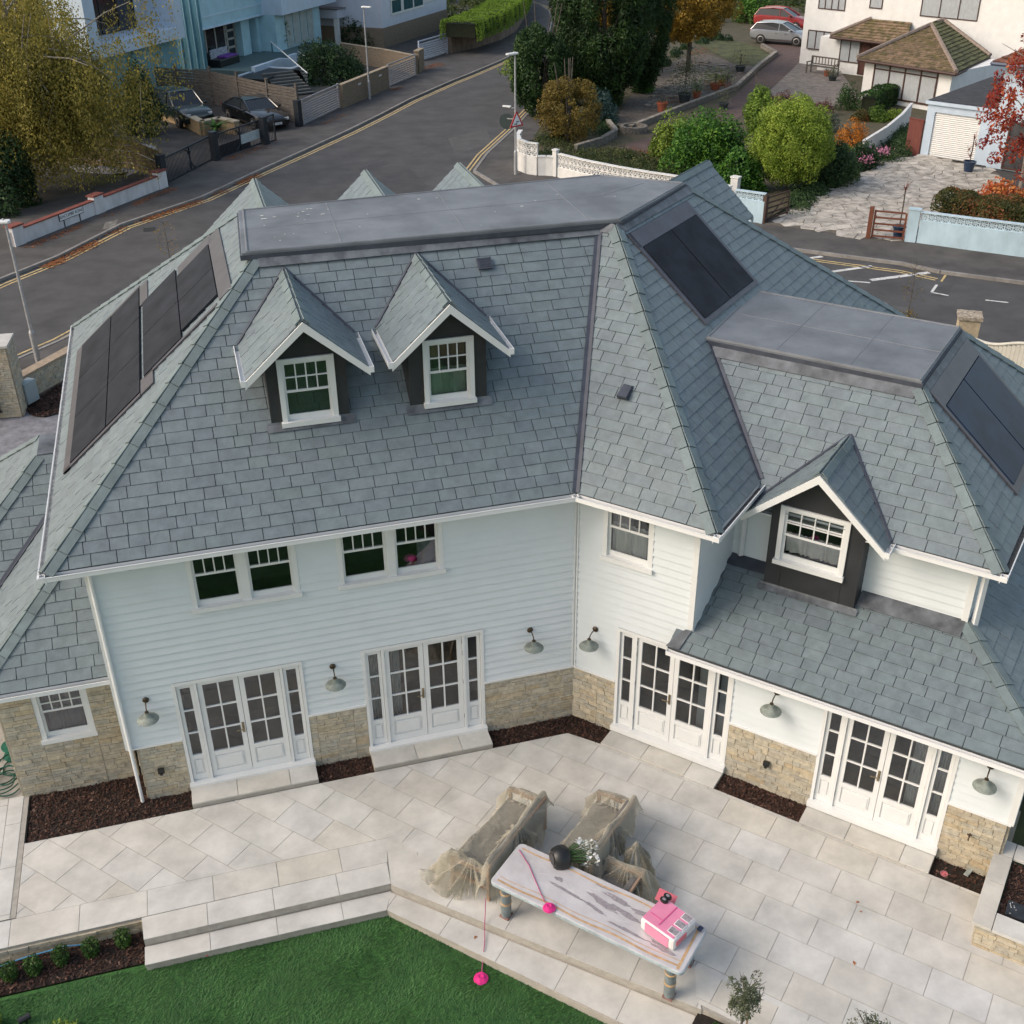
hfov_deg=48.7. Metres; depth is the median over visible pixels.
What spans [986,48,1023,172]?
pale blue house
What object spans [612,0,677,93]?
conifer
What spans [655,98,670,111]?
potted plant
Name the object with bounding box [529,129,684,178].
border planting
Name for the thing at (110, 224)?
pavement cover
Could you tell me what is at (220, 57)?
garden sofa
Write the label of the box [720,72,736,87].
potted plant
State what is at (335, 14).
carport
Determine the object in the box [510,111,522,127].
warning sign
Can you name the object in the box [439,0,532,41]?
clipped hedge
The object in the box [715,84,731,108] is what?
potted plant
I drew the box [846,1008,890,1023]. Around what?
olive tree
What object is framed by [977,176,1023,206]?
shrub
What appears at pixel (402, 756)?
door step
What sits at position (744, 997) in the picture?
olive tree
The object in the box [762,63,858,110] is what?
front terrace
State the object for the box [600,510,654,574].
window
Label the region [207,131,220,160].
gate post
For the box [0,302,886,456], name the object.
driveway
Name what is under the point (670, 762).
door step
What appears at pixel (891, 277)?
road marking
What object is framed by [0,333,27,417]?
stone gate pier
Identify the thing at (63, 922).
patio border
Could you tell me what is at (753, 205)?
pierced wall
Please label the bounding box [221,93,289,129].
parked car
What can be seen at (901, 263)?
kerb
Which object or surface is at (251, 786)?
door step
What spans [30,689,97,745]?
window
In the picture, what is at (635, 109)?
gravel bed
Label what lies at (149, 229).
drain cover plate
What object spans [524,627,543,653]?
wall lamp
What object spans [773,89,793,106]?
shrub
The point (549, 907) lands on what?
rope toy
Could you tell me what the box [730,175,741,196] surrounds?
gate pier
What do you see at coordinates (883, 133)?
panel wall
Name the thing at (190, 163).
metal gate
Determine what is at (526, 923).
patio border
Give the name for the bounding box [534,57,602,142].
shrub
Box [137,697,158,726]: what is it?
wall lamp
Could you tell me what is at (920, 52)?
white house
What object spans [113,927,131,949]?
shrub
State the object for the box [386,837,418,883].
patio border
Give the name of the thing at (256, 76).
raised planter
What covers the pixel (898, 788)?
french door
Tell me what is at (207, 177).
pavement
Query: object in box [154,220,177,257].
sapling
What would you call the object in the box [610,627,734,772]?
french door
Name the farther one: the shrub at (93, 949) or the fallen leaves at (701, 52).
the fallen leaves at (701, 52)
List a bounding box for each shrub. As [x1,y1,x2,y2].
[0,127,42,218]
[0,959,18,982]
[23,953,42,976]
[48,1017,76,1023]
[50,943,69,967]
[80,935,99,959]
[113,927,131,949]
[118,51,168,137]
[294,37,362,86]
[331,51,366,78]
[334,16,373,46]
[497,56,542,81]
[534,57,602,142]
[580,87,619,125]
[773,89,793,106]
[804,140,862,188]
[814,101,834,115]
[823,109,844,132]
[833,116,869,146]
[834,81,858,110]
[850,107,871,121]
[851,139,879,171]
[866,104,889,122]
[883,108,902,121]
[899,308,919,317]
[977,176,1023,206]
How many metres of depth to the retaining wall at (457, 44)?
91.97 m
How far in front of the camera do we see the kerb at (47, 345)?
37.76 m
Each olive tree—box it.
[726,970,766,1023]
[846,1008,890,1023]
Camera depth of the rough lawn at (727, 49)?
89.39 m
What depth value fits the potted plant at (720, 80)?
76.60 m
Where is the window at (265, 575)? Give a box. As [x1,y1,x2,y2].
[184,545,302,614]
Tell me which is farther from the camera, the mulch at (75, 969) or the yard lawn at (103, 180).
the yard lawn at (103, 180)
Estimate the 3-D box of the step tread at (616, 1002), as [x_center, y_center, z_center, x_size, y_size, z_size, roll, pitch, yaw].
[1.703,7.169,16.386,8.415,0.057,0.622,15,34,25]
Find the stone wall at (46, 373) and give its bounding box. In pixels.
[22,346,67,393]
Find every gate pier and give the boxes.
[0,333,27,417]
[552,148,559,176]
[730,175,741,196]
[904,207,921,242]
[956,309,983,337]
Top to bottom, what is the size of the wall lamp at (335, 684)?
0.285 m
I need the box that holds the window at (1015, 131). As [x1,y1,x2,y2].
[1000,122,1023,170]
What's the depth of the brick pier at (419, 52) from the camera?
82.35 m
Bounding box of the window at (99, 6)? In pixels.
[92,0,136,35]
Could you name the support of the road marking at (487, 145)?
on the road
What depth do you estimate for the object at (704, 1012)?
17.16 m
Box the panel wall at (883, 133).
[863,103,912,150]
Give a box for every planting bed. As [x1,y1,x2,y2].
[28,385,60,416]
[929,858,1005,901]
[998,865,1023,922]
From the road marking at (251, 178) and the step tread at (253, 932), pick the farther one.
the road marking at (251, 178)
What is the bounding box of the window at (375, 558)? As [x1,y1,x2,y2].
[335,522,445,589]
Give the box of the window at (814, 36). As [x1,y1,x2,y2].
[806,29,831,49]
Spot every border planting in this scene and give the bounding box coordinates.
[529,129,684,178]
[577,115,619,139]
[651,30,732,75]
[782,122,912,214]
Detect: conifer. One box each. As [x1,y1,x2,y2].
[547,0,607,54]
[553,0,656,108]
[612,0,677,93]
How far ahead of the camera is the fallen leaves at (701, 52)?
89.19 m
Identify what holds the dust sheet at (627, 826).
on the garden sofa at (602, 816)
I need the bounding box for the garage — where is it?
[920,77,1002,165]
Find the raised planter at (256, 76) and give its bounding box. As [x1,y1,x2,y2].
[238,66,294,91]
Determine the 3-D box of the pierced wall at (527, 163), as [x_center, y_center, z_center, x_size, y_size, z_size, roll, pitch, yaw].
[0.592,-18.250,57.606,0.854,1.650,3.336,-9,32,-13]
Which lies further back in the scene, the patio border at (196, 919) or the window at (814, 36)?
the window at (814, 36)
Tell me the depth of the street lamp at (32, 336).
35.27 m
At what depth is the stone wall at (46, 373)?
34.83 m
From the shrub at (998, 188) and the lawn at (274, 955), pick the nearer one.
the lawn at (274, 955)
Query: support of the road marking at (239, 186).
on the road
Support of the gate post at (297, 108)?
on the pavement at (207, 177)
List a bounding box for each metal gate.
[165,136,210,181]
[217,120,260,157]
[267,114,276,141]
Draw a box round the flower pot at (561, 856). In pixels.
[549,837,599,869]
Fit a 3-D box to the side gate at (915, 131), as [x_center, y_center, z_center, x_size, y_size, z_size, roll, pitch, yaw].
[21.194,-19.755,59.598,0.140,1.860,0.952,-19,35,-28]
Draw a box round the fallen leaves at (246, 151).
[225,140,276,161]
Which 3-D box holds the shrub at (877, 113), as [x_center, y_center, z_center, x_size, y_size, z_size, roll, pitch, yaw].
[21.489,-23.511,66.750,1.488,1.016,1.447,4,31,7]
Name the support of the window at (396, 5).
in the bungalow
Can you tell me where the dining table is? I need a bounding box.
[491,844,706,1001]
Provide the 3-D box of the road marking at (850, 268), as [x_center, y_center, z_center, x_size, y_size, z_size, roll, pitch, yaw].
[13.064,-9.446,44.086,2.286,0.001,0.200,-11,32,-17]
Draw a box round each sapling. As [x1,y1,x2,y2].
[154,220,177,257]
[898,261,929,316]
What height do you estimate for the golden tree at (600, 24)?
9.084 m
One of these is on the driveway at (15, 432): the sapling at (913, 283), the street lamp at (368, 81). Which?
the sapling at (913, 283)
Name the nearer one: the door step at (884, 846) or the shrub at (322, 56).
the door step at (884, 846)
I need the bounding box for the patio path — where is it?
[0,723,29,921]
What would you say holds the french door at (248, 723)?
in the detached house at (704, 456)
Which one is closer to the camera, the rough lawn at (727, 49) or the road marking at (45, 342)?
the road marking at (45, 342)
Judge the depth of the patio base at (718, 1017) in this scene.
16.10 m
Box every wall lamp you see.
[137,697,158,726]
[325,664,345,691]
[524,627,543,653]
[579,627,598,651]
[760,692,781,717]
[972,766,996,794]
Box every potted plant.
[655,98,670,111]
[663,37,715,102]
[691,77,704,97]
[693,63,735,89]
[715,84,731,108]
[718,74,727,85]
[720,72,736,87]
[730,49,756,71]
[824,68,829,76]
[825,66,842,80]
[892,182,912,236]
[963,130,980,171]
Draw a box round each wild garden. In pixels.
[28,95,147,127]
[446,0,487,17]
[676,0,805,23]
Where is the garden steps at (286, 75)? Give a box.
[262,70,314,95]
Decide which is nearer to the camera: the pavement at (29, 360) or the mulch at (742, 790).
the mulch at (742, 790)
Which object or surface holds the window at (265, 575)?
in the detached house at (704, 456)
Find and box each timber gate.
[762,190,790,223]
[865,206,907,239]
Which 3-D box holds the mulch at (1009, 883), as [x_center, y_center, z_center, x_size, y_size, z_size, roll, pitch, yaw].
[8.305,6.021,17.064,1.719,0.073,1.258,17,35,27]
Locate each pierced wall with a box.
[517,130,538,174]
[557,153,732,188]
[735,189,766,223]
[916,211,1023,256]
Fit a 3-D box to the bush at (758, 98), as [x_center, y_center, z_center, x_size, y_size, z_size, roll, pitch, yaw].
[13.699,-22.551,62.773,1.789,3.485,1.679,-9,32,-13]
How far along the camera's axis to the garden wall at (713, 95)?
72.90 m
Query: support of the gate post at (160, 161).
on the garden ground at (180, 138)
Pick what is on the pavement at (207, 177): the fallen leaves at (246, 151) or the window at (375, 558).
the fallen leaves at (246, 151)
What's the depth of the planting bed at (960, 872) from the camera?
18.27 m
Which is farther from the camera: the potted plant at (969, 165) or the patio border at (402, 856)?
the potted plant at (969, 165)
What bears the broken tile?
on the mulch at (970, 879)
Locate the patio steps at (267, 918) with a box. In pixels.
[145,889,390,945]
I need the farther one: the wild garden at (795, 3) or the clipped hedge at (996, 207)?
the wild garden at (795, 3)
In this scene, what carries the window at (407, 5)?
in the bungalow
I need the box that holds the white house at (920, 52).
[799,0,1023,109]
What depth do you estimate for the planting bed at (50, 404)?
33.89 m
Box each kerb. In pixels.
[0,2,552,281]
[18,334,69,358]
[473,113,1023,284]
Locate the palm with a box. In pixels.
[199,118,233,137]
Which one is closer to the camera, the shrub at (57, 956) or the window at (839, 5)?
the shrub at (57, 956)
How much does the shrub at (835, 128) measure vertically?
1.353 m
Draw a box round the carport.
[319,6,345,45]
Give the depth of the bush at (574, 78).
70.90 m
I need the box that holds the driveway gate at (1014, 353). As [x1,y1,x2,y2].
[976,338,1023,367]
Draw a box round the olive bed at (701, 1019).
[692,1013,722,1023]
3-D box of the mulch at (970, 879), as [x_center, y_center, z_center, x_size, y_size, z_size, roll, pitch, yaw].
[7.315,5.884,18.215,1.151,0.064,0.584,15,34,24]
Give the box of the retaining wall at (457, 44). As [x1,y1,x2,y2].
[448,16,523,52]
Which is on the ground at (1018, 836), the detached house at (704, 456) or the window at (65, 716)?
the detached house at (704, 456)
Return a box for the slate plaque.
[1004,900,1023,921]
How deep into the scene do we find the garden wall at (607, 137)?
62.08 m
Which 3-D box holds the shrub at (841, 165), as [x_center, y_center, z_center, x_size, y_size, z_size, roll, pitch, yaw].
[15.509,-16.792,54.400,2.667,2.124,2.671,12,33,20]
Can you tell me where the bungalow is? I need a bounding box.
[320,0,446,47]
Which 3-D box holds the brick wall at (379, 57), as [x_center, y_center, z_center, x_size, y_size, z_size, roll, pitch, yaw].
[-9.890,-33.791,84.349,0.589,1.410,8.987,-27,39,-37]
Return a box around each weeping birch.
[0,0,138,129]
[0,0,195,201]
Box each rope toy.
[474,898,488,984]
[519,850,555,913]
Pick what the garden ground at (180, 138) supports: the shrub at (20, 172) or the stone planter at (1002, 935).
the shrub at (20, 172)
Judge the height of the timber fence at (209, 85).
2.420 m
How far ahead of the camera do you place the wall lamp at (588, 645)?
20.21 m
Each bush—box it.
[508,1,573,117]
[564,35,589,102]
[632,74,655,93]
[647,106,687,158]
[657,105,753,174]
[713,145,768,197]
[730,0,774,23]
[742,71,772,134]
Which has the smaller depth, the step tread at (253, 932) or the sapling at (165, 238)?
the step tread at (253, 932)
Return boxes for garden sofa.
[206,46,239,67]
[450,787,546,901]
[564,791,635,875]
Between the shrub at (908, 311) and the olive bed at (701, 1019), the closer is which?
the olive bed at (701, 1019)
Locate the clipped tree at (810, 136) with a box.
[744,90,837,190]
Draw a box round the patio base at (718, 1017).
[146,853,737,1023]
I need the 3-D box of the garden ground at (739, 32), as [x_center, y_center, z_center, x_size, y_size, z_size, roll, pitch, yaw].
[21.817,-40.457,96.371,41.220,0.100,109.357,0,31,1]
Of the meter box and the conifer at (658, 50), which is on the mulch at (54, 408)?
the meter box
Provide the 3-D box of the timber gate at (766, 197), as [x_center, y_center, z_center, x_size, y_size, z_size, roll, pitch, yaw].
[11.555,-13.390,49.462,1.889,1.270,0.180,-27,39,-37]
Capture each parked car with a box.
[153,85,213,127]
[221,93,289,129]
[750,20,802,45]
[753,6,803,29]
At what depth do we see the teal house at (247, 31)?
82.85 m
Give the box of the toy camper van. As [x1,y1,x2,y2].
[641,888,703,949]
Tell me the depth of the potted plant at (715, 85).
75.30 m
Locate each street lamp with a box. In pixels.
[0,218,40,361]
[361,5,370,98]
[506,51,517,174]
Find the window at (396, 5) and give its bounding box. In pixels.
[390,0,402,15]
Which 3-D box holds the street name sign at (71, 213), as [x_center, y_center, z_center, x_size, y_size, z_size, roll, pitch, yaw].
[-19.398,-12.956,49.864,0.075,0.700,1.560,11,33,19]
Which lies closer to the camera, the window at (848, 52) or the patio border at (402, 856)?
the patio border at (402, 856)
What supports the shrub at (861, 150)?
on the garden ground at (739, 32)
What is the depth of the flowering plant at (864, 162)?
56.62 m
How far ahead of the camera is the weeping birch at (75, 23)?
60.13 m
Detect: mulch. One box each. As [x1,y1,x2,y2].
[0,931,144,995]
[26,384,61,416]
[26,774,192,841]
[316,755,373,782]
[488,715,609,747]
[715,774,806,821]
[929,856,1002,900]
[997,862,1023,922]
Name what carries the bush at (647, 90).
on the garden ground at (739, 32)
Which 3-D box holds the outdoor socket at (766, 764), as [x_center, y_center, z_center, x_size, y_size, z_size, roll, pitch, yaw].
[4.390,4.365,19.558,0.110,0.125,0.070,17,35,27]
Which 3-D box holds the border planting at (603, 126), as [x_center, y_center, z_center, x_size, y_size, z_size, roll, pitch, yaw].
[5.106,-21.890,64.689,2.868,0.547,5.673,-5,31,-7]
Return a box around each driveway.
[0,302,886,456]
[620,12,800,154]
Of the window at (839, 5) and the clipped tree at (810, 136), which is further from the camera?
the window at (839, 5)
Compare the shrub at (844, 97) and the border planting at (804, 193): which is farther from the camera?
the shrub at (844, 97)
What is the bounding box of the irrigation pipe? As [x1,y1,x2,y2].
[2,944,83,965]
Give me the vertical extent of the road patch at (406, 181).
0.001 m
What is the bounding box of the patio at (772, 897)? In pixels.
[16,733,1023,1023]
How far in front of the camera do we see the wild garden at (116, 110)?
69.55 m
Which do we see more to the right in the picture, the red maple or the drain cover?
the red maple
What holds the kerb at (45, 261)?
on the road
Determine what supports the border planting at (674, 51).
on the garden ground at (739, 32)
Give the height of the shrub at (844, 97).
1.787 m
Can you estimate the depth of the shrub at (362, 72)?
80.86 m
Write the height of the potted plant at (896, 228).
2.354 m
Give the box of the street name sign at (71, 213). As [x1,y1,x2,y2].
[58,206,83,226]
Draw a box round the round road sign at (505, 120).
[499,105,512,128]
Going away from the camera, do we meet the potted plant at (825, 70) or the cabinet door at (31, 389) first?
the cabinet door at (31, 389)
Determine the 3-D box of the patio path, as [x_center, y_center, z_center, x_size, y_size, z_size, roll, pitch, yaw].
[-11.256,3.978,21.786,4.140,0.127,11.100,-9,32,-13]
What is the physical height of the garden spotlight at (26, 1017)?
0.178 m
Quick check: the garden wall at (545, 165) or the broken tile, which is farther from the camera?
the garden wall at (545, 165)
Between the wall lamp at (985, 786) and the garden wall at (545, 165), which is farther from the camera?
the garden wall at (545, 165)
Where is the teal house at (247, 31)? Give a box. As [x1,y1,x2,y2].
[176,0,336,84]
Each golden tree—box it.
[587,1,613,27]
[655,0,744,69]
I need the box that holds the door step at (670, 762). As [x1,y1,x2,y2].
[601,730,723,788]
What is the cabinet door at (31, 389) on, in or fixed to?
in the meter box
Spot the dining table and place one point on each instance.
(598, 907)
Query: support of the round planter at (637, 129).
on the garden ground at (739, 32)
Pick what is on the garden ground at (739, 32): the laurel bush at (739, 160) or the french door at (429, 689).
the laurel bush at (739, 160)
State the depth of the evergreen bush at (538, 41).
66.50 m
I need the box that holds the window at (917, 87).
[871,64,938,105]
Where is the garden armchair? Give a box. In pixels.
[602,859,643,897]
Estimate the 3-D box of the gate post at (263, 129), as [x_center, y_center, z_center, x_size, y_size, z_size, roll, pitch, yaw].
[-13.741,-21.100,62.698,0.380,1.530,0.380,15,34,24]
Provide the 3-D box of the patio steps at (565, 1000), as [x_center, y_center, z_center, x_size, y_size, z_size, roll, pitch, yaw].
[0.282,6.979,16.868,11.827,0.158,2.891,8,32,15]
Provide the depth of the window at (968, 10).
75.12 m
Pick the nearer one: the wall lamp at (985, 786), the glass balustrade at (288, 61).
the wall lamp at (985, 786)
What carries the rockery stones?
on the gravel bed at (635, 109)
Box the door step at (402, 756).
[370,730,492,771]
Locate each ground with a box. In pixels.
[0,0,479,214]
[0,750,1023,997]
[530,0,926,219]
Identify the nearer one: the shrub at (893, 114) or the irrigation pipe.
the irrigation pipe
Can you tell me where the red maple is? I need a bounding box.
[975,30,1023,188]
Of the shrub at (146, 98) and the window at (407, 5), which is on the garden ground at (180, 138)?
the shrub at (146, 98)
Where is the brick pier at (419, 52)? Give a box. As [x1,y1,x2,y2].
[413,48,424,72]
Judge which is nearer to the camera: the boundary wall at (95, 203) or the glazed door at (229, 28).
the boundary wall at (95, 203)
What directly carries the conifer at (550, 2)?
on the garden ground at (739, 32)
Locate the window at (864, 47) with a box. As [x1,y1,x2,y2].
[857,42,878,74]
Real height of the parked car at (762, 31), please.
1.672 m
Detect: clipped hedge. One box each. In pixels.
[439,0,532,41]
[857,83,899,112]
[929,185,1023,230]
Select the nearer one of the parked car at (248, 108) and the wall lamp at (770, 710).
the wall lamp at (770, 710)
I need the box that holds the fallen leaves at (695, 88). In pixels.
[667,71,744,102]
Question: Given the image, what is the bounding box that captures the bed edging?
[25,795,191,842]
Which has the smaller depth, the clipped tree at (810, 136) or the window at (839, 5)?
the clipped tree at (810, 136)
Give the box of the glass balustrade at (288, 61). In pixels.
[270,41,308,87]
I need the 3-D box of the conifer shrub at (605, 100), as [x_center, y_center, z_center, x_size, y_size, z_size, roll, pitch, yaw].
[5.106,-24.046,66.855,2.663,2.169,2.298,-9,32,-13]
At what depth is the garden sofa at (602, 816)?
18.52 m
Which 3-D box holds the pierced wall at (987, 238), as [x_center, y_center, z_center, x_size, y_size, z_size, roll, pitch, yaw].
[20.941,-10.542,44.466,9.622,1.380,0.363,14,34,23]
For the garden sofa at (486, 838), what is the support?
on the patio at (772, 897)
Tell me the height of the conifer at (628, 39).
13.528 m
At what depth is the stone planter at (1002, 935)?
16.93 m
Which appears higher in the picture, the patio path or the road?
the road
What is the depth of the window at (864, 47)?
78.92 m
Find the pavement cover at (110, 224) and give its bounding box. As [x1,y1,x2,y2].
[102,220,117,229]
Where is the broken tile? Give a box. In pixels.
[964,868,972,876]
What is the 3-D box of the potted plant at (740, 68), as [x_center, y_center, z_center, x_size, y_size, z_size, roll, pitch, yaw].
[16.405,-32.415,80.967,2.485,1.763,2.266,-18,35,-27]
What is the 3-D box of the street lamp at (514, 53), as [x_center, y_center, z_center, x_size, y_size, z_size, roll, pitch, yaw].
[0.010,-19.372,55.288,0.724,5.850,0.257,-24,38,-34]
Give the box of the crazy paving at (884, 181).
[773,154,1017,240]
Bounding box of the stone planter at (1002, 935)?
[971,811,1023,965]
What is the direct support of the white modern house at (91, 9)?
on the garden ground at (180, 138)
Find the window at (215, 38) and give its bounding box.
[203,25,227,52]
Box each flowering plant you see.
[858,153,875,170]
[871,144,895,162]
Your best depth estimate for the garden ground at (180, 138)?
65.16 m
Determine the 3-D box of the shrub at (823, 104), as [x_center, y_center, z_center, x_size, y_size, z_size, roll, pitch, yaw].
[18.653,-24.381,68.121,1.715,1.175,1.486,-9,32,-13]
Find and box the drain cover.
[940,870,947,876]
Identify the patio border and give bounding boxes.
[0,838,386,950]
[142,862,390,944]
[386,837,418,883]
[391,854,701,1013]
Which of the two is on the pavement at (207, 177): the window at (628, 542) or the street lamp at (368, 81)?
the street lamp at (368, 81)
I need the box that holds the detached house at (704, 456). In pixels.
[0,160,1023,962]
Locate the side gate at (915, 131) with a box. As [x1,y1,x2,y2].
[905,117,925,155]
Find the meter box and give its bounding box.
[22,377,39,405]
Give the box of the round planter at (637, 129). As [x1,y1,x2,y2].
[620,123,646,134]
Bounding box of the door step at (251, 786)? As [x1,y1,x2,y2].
[191,764,318,808]
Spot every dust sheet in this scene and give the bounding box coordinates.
[420,786,553,899]
[549,789,661,903]
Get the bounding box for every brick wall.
[339,42,417,74]
[339,66,388,107]
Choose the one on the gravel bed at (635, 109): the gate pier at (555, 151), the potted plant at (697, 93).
the potted plant at (697, 93)
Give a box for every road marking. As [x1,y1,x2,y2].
[0,1,554,287]
[0,5,554,285]
[17,330,69,354]
[467,109,524,168]
[469,112,525,170]
[814,259,937,278]
[816,261,933,279]
[833,265,872,271]
[870,272,929,280]
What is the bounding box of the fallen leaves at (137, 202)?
[25,188,175,247]
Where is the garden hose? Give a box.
[0,742,19,796]
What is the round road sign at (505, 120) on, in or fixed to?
attached to the street lamp at (514, 53)
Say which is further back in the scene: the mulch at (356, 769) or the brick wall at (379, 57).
the brick wall at (379, 57)
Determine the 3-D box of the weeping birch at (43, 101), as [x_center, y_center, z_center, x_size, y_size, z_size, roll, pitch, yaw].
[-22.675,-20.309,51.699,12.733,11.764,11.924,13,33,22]
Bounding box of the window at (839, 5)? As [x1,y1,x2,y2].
[818,0,845,10]
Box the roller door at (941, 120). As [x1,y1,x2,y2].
[928,112,981,160]
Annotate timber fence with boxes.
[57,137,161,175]
[154,64,298,122]
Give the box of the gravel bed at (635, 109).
[615,53,753,125]
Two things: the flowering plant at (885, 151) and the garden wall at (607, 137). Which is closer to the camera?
the flowering plant at (885, 151)
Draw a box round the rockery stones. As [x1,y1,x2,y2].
[644,61,742,107]
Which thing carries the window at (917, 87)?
in the white house at (920, 52)
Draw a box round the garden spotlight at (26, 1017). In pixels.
[17,1012,31,1023]
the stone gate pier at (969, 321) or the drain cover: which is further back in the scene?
the stone gate pier at (969, 321)
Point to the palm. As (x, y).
(214, 125)
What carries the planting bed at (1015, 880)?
in the stone planter at (1002, 935)
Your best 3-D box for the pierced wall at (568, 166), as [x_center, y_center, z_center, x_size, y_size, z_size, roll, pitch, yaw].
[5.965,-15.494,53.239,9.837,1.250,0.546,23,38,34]
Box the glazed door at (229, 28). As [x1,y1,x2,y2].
[224,23,237,52]
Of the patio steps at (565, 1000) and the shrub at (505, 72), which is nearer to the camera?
the patio steps at (565, 1000)
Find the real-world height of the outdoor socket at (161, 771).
0.125 m
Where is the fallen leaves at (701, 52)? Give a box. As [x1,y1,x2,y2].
[679,46,719,67]
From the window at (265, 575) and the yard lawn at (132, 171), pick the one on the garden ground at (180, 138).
the yard lawn at (132, 171)
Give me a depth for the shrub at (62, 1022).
16.27 m
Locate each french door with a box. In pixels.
[171,661,315,787]
[361,629,487,754]
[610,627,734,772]
[806,710,959,855]
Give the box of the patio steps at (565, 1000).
[146,890,696,1023]
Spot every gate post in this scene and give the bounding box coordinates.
[154,153,168,184]
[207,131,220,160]
[257,116,269,144]
[293,100,302,126]
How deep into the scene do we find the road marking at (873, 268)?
44.11 m
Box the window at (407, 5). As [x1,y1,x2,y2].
[402,0,423,11]
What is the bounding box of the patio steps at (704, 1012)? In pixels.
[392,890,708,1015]
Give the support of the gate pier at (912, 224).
on the road
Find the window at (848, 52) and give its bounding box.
[839,40,860,63]
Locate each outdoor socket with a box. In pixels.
[157,767,164,775]
[763,760,769,768]
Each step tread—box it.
[145,891,390,966]
[387,893,695,1023]
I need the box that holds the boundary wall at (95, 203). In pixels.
[3,168,167,246]
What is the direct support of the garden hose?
on the patio path
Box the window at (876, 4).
[869,0,882,8]
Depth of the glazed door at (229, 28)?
82.80 m
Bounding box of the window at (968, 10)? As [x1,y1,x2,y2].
[920,0,980,21]
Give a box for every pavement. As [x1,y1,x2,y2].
[0,3,550,276]
[19,337,68,370]
[476,40,1023,280]
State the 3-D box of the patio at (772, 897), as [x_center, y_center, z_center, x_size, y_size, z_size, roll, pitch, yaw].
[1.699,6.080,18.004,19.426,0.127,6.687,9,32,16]
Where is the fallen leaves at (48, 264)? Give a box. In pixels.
[38,173,262,267]
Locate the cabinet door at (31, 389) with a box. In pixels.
[24,381,39,404]
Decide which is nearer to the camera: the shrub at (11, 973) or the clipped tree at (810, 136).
the shrub at (11, 973)
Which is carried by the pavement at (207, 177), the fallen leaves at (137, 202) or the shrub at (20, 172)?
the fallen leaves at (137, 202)
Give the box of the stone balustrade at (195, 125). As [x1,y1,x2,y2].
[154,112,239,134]
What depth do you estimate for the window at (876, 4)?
78.68 m
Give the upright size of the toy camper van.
0.275 m
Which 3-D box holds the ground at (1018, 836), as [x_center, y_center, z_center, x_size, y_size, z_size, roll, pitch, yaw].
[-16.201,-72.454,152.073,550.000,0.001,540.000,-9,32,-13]
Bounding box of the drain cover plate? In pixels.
[143,227,154,231]
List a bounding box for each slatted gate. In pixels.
[300,83,339,124]
[386,53,415,86]
[418,33,447,58]
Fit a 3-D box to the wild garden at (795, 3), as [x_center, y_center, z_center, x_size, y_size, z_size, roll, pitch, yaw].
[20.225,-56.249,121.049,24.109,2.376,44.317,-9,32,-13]
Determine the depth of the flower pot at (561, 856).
17.43 m
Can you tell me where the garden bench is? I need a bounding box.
[805,55,839,75]
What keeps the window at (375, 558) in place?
in the detached house at (704, 456)
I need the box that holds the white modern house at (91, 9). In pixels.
[6,0,184,120]
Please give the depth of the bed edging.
19.29 m
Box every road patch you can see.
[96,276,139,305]
[334,169,427,197]
[359,161,385,171]
[448,129,492,153]
[931,283,953,296]
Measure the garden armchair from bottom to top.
0.630 m
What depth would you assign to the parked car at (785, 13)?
98.30 m
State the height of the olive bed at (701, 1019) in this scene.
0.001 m
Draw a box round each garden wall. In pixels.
[537,155,552,175]
[575,119,617,151]
[628,43,777,126]
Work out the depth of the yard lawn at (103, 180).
56.68 m
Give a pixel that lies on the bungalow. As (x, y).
(388, 23)
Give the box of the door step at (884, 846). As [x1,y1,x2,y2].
[799,806,934,873]
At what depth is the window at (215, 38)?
80.98 m
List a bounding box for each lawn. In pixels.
[0,916,604,1023]
[47,143,157,175]
[79,173,125,185]
[698,37,769,64]
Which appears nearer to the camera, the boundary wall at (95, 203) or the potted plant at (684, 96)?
the boundary wall at (95, 203)
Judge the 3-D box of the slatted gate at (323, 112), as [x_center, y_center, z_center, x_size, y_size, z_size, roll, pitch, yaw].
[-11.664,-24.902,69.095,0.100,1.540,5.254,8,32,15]
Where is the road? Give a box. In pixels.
[0,0,1023,410]
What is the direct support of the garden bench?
on the front terrace

